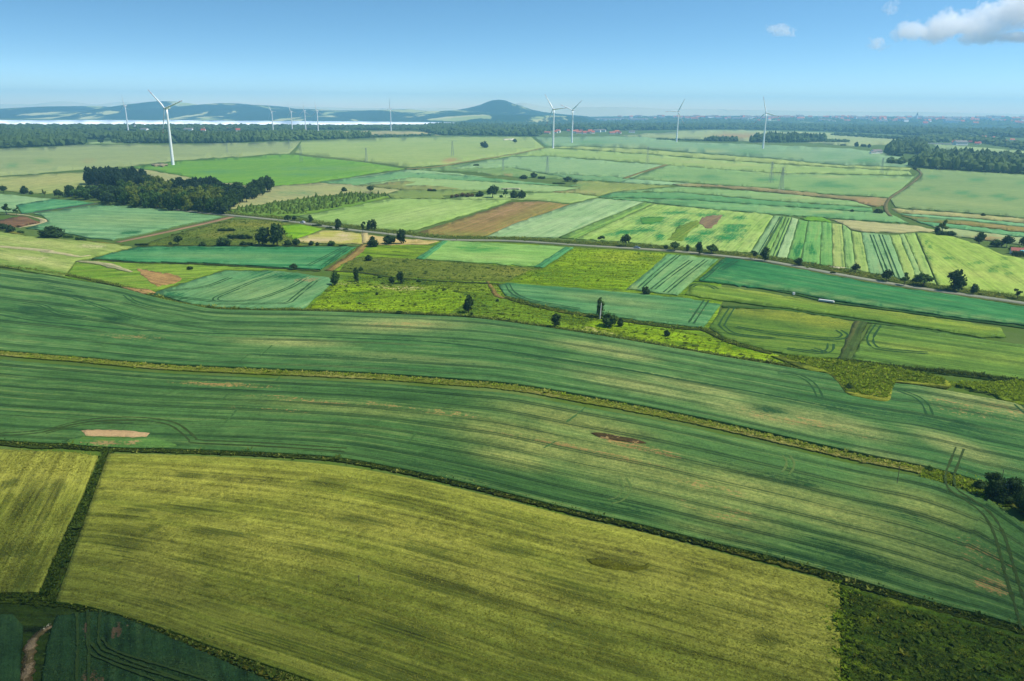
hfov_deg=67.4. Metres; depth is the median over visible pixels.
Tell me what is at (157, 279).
dirt
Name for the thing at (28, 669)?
dirt
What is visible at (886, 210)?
path
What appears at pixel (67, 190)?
tree
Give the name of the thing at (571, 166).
wheat field
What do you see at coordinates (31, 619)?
meadow
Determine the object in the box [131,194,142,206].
tree
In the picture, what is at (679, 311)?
wheat field
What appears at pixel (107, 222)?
wheat field
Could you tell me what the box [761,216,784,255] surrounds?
barley field
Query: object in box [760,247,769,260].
tree
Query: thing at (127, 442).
meadow
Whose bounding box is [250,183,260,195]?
tree
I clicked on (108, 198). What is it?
tree
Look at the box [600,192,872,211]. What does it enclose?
wheat field
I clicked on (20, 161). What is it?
wheat field
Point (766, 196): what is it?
barley field
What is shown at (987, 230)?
wheat field
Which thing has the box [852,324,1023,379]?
barley field
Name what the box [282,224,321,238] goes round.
meadow
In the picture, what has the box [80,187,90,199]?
tree
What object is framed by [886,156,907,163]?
woods
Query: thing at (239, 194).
tree
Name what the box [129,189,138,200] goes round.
tree
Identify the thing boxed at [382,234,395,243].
bush
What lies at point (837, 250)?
barley field
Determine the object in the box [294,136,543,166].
barley field
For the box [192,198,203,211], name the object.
tree
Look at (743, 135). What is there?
barley field
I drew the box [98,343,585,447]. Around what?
tractor path
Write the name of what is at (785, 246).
barley field
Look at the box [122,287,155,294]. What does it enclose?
dirt
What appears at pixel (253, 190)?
tree
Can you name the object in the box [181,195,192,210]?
tree
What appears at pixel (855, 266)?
tree
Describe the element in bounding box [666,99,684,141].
wind turbine
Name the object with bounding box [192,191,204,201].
tree
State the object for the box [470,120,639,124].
woods
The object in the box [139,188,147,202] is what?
tree
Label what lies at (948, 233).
bush
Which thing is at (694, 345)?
scrub
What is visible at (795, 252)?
barley field
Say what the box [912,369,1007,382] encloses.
verge grass
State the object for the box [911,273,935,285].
tree
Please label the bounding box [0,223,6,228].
bush
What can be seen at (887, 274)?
tree
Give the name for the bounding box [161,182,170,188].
tree
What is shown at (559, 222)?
wheat field
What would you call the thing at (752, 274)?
wheat field
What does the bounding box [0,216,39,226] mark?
dirt
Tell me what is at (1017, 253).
bush
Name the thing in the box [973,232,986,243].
tree
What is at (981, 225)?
meadow
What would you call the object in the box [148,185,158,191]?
tree
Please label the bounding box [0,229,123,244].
verge grass
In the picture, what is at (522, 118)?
hills
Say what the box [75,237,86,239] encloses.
bush
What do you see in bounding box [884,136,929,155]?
woods
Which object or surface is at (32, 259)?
barley field
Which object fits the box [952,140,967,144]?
house
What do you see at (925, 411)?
tractor path
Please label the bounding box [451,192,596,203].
barley field
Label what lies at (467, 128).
woods
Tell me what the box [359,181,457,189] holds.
meadow
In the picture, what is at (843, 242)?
tractor path
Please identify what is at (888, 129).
woods
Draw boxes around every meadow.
[0,603,84,680]
[62,436,176,447]
[64,260,310,291]
[138,219,355,246]
[229,193,388,216]
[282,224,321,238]
[306,241,759,349]
[311,284,472,313]
[340,257,540,281]
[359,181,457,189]
[388,189,486,198]
[411,161,597,180]
[507,247,664,288]
[555,181,667,195]
[579,319,784,363]
[587,558,649,570]
[640,216,663,224]
[667,220,698,240]
[771,356,950,400]
[840,586,1023,680]
[901,215,1023,232]
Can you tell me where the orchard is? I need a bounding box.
[232,190,387,213]
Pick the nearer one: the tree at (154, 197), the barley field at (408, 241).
the barley field at (408, 241)
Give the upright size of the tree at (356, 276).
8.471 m
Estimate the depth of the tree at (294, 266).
439.70 m
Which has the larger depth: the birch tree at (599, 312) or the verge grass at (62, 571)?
the birch tree at (599, 312)
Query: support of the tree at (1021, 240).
on the ground at (1014, 334)
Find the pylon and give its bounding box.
[778,167,785,190]
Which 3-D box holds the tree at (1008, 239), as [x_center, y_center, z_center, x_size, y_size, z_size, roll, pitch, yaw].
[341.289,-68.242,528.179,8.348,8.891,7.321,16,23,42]
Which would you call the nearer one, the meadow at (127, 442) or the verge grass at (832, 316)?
the meadow at (127, 442)
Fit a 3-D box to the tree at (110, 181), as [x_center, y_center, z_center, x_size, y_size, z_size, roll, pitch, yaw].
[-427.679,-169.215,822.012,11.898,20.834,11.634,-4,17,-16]
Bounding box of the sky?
[0,0,1023,113]
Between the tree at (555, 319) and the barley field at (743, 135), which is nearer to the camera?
the tree at (555, 319)
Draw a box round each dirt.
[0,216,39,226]
[0,246,90,256]
[7,213,46,227]
[20,625,51,680]
[76,261,132,271]
[81,429,148,437]
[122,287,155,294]
[137,268,181,286]
[151,163,167,166]
[418,201,568,236]
[486,281,506,298]
[501,188,519,189]
[591,432,645,443]
[673,183,886,206]
[699,215,722,228]
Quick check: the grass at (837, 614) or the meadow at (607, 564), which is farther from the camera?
the meadow at (607, 564)
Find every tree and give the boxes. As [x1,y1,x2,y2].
[0,185,6,192]
[1,204,11,214]
[53,189,62,195]
[64,186,74,196]
[69,189,80,196]
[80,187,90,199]
[83,166,89,183]
[84,169,91,184]
[90,170,99,185]
[92,189,100,199]
[99,170,106,185]
[99,192,108,203]
[101,194,115,204]
[106,173,115,185]
[116,187,129,203]
[117,191,128,204]
[126,175,136,184]
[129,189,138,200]
[129,193,139,207]
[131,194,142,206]
[135,175,144,183]
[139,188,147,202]
[141,192,152,207]
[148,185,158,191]
[149,191,161,208]
[154,175,163,183]
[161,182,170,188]
[161,191,173,199]
[162,195,173,209]
[170,187,180,196]
[173,235,182,244]
[174,192,184,210]
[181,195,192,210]
[189,191,195,203]
[190,181,198,186]
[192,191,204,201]
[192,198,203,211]
[203,191,213,208]
[204,194,214,204]
[205,197,215,212]
[214,193,222,198]
[215,186,223,193]
[216,200,227,213]
[220,206,226,212]
[221,195,232,209]
[228,193,238,206]
[235,190,243,203]
[242,189,251,201]
[248,187,257,198]
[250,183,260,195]
[254,226,269,244]
[255,180,264,194]
[258,177,265,191]
[264,177,274,188]
[267,223,285,245]
[289,263,297,268]
[330,271,339,284]
[335,219,341,229]
[353,267,358,281]
[366,185,373,191]
[366,219,376,228]
[396,229,405,243]
[396,271,404,282]
[463,295,473,312]
[486,185,498,197]
[551,313,560,325]
[596,297,604,318]
[620,234,630,245]
[670,241,679,250]
[695,242,703,253]
[706,244,718,252]
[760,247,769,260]
[794,258,802,264]
[851,263,860,269]
[881,269,893,280]
[900,272,909,283]
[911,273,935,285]
[939,220,948,229]
[947,269,966,290]
[970,283,979,293]
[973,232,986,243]
[983,472,1007,496]
[1001,235,1015,246]
[1004,476,1023,495]
[1014,288,1022,297]
[1018,237,1023,244]
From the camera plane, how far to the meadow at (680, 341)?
312.46 m
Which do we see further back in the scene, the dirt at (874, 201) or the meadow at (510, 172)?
the meadow at (510, 172)
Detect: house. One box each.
[870,149,882,152]
[944,119,954,122]
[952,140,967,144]
[1009,247,1023,253]
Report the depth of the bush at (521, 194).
793.52 m
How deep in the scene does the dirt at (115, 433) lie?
213.06 m
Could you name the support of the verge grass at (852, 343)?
on the ground at (1014, 334)
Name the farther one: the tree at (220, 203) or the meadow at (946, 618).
the tree at (220, 203)
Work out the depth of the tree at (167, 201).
671.35 m
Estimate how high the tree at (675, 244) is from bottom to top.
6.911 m
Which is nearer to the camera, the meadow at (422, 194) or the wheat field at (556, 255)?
the wheat field at (556, 255)
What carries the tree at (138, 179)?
on the ground at (1014, 334)
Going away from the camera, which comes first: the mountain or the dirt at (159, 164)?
the dirt at (159, 164)
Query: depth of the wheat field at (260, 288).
387.16 m
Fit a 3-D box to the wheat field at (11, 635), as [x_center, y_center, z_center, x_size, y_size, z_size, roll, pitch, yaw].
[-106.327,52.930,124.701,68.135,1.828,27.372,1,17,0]
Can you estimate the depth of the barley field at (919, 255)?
496.24 m
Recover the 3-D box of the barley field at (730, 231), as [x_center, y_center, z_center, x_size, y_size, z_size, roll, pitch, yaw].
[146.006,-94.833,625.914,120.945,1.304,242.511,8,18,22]
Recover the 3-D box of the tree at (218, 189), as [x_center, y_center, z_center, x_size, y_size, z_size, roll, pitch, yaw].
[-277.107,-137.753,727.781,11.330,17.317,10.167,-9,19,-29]
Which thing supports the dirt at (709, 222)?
on the barley field at (730, 231)
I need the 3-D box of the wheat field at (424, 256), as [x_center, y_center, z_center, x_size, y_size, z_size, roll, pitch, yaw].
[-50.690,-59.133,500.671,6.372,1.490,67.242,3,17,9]
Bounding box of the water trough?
[818,299,833,302]
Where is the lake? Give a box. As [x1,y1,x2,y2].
[0,120,449,124]
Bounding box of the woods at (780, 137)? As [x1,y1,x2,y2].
[749,130,826,142]
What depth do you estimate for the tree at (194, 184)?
767.03 m
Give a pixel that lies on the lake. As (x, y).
(145, 122)
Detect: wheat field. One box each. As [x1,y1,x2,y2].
[0,141,299,175]
[0,172,97,193]
[0,194,49,212]
[0,269,1023,488]
[0,359,1023,626]
[0,614,22,680]
[16,199,90,212]
[26,204,220,240]
[42,611,267,680]
[92,246,355,269]
[154,270,331,308]
[321,171,561,185]
[339,169,483,179]
[416,240,447,259]
[449,156,660,177]
[486,198,643,237]
[499,283,720,326]
[534,247,573,267]
[535,136,911,166]
[547,173,629,181]
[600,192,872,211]
[620,179,682,184]
[627,254,717,295]
[630,165,914,197]
[699,258,1023,325]
[901,214,1023,226]
[916,221,1023,236]
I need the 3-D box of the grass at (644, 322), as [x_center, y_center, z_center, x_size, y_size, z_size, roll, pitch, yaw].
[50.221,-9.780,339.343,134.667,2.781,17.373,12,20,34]
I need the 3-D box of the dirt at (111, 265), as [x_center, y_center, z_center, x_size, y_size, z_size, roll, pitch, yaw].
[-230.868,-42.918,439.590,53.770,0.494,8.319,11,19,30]
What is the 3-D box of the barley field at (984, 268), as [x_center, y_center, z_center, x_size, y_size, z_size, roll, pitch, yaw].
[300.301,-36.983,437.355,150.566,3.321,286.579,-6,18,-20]
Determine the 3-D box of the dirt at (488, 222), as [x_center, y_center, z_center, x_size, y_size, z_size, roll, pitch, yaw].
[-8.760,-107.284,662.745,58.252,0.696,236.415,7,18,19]
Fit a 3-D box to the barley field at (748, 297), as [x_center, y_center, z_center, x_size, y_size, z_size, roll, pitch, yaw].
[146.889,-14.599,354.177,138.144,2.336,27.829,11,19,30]
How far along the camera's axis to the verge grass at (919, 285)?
488.15 m
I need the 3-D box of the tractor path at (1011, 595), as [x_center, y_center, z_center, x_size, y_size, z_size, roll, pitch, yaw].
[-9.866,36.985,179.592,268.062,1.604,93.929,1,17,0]
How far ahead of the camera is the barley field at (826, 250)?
527.07 m
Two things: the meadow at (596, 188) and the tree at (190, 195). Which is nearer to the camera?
the tree at (190, 195)
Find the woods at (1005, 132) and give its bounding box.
[945,126,1023,137]
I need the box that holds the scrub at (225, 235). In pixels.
[169,219,344,245]
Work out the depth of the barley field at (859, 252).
502.12 m
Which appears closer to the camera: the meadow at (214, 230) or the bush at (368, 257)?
the bush at (368, 257)
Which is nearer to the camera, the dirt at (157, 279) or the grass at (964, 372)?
the grass at (964, 372)
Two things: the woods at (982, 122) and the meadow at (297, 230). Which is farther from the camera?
the woods at (982, 122)
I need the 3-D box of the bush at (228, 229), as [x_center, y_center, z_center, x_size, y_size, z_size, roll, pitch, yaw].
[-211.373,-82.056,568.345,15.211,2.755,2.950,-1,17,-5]
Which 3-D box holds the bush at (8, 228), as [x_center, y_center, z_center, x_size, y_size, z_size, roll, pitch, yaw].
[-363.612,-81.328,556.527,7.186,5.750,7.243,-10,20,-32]
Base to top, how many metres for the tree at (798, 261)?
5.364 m
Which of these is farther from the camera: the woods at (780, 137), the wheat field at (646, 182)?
the woods at (780, 137)
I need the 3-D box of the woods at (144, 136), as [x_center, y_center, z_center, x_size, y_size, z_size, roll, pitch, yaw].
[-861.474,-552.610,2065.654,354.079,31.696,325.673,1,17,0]
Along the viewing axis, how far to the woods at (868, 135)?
2855.69 m
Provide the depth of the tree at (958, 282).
397.17 m
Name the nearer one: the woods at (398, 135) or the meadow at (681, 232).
the meadow at (681, 232)
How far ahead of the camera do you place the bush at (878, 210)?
700.00 m
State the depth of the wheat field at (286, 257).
473.88 m
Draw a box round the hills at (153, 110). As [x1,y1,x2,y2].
[0,101,507,121]
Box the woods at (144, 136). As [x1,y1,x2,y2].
[111,130,256,142]
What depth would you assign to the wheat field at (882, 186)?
1028.34 m
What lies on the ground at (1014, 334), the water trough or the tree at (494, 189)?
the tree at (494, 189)
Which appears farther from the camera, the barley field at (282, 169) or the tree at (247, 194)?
the barley field at (282, 169)
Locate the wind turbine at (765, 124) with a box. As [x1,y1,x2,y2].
[754,97,778,147]
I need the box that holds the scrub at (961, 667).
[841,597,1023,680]
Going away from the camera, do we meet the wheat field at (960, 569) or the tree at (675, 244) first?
the wheat field at (960, 569)
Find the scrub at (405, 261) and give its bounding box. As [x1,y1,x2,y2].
[347,258,524,280]
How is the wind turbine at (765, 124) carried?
on the ground at (1014, 334)
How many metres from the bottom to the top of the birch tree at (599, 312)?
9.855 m
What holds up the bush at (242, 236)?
on the meadow at (214, 230)
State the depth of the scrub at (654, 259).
442.57 m
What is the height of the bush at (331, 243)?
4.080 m
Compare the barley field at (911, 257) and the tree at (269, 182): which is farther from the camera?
the tree at (269, 182)
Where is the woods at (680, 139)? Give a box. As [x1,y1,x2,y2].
[657,138,703,140]
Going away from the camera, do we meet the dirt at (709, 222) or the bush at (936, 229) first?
the bush at (936, 229)
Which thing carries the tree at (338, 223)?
on the ground at (1014, 334)
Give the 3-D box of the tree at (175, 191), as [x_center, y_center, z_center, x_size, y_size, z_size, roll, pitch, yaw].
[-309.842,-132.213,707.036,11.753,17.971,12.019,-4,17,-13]
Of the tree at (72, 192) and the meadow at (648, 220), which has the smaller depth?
the meadow at (648, 220)
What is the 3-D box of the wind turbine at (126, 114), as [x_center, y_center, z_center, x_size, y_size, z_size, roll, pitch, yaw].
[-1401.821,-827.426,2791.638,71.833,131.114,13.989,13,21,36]
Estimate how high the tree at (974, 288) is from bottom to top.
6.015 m
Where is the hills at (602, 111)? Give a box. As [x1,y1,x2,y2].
[516,103,1023,116]
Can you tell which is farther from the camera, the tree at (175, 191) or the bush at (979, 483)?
the tree at (175, 191)
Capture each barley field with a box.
[0,232,131,277]
[0,449,97,594]
[56,453,839,680]
[88,141,139,143]
[129,154,401,185]
[136,169,397,208]
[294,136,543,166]
[298,198,510,230]
[298,230,362,243]
[327,130,430,136]
[359,177,576,191]
[369,235,438,245]
[419,240,564,266]
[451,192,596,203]
[488,147,911,174]
[551,146,910,170]
[559,202,651,238]
[576,204,772,252]
[599,197,908,223]
[615,129,901,145]
[617,187,869,206]
[685,284,1005,338]
[709,308,853,358]
[752,215,780,254]
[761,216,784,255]
[769,217,790,255]
[777,217,797,257]
[788,219,807,259]
[800,216,830,222]
[802,221,820,263]
[820,222,831,265]
[830,219,933,232]
[832,223,844,267]
[843,225,854,269]
[852,231,868,272]
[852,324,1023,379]
[862,232,904,278]
[890,169,1023,217]
[890,235,913,279]
[891,208,1023,222]
[900,234,920,274]
[905,233,935,284]
[916,233,1023,296]
[932,144,1023,152]
[932,226,1023,245]
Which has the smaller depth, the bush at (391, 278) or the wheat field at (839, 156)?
the bush at (391, 278)
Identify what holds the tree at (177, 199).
on the ground at (1014, 334)
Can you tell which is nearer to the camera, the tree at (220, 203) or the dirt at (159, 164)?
the tree at (220, 203)
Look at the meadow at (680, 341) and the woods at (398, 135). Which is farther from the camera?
the woods at (398, 135)
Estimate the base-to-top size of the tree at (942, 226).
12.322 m
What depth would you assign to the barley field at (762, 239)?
567.71 m
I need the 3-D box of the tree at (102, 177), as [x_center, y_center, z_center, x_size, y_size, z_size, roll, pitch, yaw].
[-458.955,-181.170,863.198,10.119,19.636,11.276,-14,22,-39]
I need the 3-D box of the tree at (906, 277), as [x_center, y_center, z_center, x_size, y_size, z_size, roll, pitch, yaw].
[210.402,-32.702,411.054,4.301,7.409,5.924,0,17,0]
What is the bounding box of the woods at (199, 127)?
[0,123,422,130]
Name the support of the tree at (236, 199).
on the ground at (1014, 334)
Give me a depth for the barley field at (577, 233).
626.35 m
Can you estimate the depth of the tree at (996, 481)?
181.42 m
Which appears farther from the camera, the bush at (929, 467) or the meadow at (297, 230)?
the meadow at (297, 230)
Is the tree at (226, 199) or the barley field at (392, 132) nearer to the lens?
the tree at (226, 199)
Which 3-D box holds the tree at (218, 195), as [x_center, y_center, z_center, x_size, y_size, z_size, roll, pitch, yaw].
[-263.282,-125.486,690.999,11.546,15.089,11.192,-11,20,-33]
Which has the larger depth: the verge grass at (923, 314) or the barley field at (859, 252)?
the barley field at (859, 252)
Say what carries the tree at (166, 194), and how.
on the ground at (1014, 334)
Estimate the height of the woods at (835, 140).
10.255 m
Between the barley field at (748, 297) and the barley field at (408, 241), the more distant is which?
the barley field at (408, 241)
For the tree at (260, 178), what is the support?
on the ground at (1014, 334)
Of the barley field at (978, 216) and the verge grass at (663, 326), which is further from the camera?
the barley field at (978, 216)
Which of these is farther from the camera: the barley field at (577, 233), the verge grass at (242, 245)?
the barley field at (577, 233)
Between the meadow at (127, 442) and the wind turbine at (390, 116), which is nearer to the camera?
the meadow at (127, 442)
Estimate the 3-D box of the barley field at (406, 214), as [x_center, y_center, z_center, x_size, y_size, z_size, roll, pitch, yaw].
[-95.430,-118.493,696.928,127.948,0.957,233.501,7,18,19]
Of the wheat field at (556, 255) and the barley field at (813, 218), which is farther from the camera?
the barley field at (813, 218)
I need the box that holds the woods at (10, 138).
[0,125,86,147]
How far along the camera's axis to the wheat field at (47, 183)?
916.42 m
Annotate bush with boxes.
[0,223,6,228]
[5,225,15,231]
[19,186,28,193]
[37,226,64,237]
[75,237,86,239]
[214,237,231,245]
[217,228,236,230]
[226,234,252,238]
[284,239,291,244]
[292,237,300,244]
[327,240,334,245]
[364,255,372,260]
[367,236,378,246]
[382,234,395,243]
[388,276,394,282]
[475,191,483,196]
[480,141,488,147]
[510,190,517,197]
[517,190,525,197]
[562,176,571,181]
[601,311,617,326]
[617,317,623,326]
[642,286,650,294]
[664,329,669,335]
[873,208,883,212]
[924,465,933,470]
[934,226,940,233]
[935,230,956,235]
[973,479,986,488]
[989,239,1004,246]
[991,490,1013,503]
[1011,250,1023,256]
[1011,493,1023,517]
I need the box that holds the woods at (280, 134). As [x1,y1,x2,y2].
[254,128,370,140]
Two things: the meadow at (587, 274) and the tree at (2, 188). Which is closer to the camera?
the meadow at (587, 274)
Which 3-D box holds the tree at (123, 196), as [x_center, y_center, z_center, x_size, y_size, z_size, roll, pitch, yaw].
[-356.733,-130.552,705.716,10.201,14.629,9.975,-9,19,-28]
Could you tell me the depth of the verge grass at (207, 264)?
448.69 m
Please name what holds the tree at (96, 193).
on the ground at (1014, 334)
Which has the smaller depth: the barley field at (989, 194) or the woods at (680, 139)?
the barley field at (989, 194)
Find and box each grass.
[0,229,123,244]
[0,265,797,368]
[0,267,800,368]
[0,351,1016,508]
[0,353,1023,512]
[0,438,1023,633]
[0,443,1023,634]
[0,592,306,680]
[0,594,285,680]
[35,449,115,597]
[44,451,111,596]
[91,259,320,270]
[137,245,355,246]
[148,625,308,680]
[221,213,1023,301]
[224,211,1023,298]
[310,273,780,361]
[332,271,500,284]
[409,200,537,231]
[505,296,773,352]
[505,297,771,353]
[693,281,1023,328]
[722,305,1023,344]
[821,579,861,680]
[837,320,867,359]
[845,358,1023,382]
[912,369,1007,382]
[920,467,1011,506]
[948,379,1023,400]
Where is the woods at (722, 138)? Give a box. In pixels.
[704,135,738,141]
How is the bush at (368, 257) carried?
on the meadow at (401, 251)
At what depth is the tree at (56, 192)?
761.73 m
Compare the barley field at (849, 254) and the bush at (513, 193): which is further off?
the bush at (513, 193)
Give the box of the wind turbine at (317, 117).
[312,101,319,130]
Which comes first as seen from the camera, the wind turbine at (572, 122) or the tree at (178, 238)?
the tree at (178, 238)
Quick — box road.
[174,209,1023,303]
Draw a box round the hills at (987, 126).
[591,116,1023,128]
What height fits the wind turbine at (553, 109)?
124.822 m
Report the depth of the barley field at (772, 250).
558.61 m
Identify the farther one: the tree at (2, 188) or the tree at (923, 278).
the tree at (2, 188)
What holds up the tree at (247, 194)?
on the ground at (1014, 334)
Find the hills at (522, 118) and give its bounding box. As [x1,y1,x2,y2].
[451,115,593,122]
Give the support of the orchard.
on the meadow at (314, 210)
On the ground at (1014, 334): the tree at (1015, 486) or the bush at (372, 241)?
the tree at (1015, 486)
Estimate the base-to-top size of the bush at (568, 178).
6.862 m
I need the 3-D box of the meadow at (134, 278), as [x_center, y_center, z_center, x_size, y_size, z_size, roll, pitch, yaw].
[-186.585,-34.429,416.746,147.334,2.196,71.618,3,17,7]
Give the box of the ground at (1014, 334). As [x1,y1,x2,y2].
[0,118,1023,680]
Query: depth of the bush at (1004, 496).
179.93 m
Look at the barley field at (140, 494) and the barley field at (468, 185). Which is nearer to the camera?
the barley field at (140, 494)
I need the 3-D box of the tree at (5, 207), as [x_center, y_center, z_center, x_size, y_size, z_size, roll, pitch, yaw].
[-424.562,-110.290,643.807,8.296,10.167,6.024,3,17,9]
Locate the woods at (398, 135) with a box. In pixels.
[370,133,434,136]
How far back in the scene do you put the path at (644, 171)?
1154.12 m
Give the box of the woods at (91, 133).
[1,124,256,139]
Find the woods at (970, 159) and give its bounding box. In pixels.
[908,145,1023,173]
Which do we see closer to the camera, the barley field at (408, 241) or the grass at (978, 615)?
the grass at (978, 615)
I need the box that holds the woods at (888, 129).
[541,121,961,134]
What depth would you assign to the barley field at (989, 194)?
872.36 m
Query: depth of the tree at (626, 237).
517.88 m
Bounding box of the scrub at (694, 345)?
[322,277,743,354]
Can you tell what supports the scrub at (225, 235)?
on the meadow at (214, 230)
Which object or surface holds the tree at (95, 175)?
on the ground at (1014, 334)
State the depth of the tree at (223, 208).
653.97 m
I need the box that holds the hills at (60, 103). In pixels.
[0,101,458,110]
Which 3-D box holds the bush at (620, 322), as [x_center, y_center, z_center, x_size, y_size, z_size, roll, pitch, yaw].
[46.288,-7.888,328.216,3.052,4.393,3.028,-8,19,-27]
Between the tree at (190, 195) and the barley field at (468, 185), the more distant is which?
the barley field at (468, 185)
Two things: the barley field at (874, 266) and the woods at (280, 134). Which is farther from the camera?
the woods at (280, 134)
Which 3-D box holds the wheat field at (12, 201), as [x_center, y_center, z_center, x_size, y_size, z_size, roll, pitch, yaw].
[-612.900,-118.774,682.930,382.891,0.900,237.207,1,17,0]
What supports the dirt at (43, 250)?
on the barley field at (32, 259)
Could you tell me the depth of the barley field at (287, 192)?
848.73 m
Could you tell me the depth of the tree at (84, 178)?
891.81 m
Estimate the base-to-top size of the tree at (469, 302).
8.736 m
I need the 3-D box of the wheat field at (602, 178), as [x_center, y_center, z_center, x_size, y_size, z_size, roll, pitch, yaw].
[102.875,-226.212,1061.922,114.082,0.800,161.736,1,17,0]
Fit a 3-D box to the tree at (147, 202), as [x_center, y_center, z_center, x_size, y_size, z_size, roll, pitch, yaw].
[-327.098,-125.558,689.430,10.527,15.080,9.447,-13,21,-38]
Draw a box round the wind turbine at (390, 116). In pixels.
[384,102,392,130]
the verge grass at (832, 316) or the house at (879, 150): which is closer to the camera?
the verge grass at (832, 316)
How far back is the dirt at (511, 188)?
877.91 m
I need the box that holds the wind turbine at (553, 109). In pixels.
[545,95,563,147]
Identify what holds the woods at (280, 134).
on the ground at (1014, 334)
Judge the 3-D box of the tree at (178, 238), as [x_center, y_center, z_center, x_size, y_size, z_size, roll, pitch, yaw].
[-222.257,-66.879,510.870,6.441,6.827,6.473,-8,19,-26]
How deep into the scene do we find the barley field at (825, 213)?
713.68 m
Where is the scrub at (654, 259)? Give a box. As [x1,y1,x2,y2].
[510,251,662,287]
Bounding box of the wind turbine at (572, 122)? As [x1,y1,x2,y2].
[562,103,578,142]
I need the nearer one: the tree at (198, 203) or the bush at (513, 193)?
the tree at (198, 203)
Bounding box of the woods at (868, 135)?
[830,132,921,138]
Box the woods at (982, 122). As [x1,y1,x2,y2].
[594,116,1023,126]
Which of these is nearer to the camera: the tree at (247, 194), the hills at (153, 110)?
the tree at (247, 194)
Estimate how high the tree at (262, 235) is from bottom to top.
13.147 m
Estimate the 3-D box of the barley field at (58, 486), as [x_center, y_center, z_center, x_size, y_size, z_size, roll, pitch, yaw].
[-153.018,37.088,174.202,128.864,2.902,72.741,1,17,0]
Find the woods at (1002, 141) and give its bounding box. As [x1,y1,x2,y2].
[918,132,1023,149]
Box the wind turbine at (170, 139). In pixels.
[148,90,182,164]
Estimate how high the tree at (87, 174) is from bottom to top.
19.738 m
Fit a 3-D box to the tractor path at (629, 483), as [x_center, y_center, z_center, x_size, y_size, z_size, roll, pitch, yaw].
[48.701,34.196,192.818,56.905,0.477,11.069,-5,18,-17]
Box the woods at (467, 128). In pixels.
[419,121,550,135]
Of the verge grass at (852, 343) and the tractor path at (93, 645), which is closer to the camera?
the tractor path at (93, 645)
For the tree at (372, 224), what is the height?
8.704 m
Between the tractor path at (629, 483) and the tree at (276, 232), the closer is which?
the tractor path at (629, 483)
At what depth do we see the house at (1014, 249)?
503.24 m
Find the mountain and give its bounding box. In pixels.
[459,100,600,120]
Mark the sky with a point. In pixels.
(951, 56)
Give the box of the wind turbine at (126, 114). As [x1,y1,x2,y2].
[120,98,129,129]
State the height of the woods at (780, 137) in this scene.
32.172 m
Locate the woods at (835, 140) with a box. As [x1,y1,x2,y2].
[824,138,849,141]
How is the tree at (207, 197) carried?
on the ground at (1014, 334)
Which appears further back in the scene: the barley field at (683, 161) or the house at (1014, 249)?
the barley field at (683, 161)
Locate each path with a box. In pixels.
[0,314,842,409]
[0,417,1023,628]
[3,286,1023,414]
[20,203,98,213]
[75,610,212,680]
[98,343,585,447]
[117,217,233,242]
[149,217,926,353]
[324,244,367,270]
[361,233,368,242]
[405,148,541,168]
[608,455,794,503]
[622,164,665,178]
[750,215,921,274]
[884,167,921,215]
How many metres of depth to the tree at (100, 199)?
711.11 m

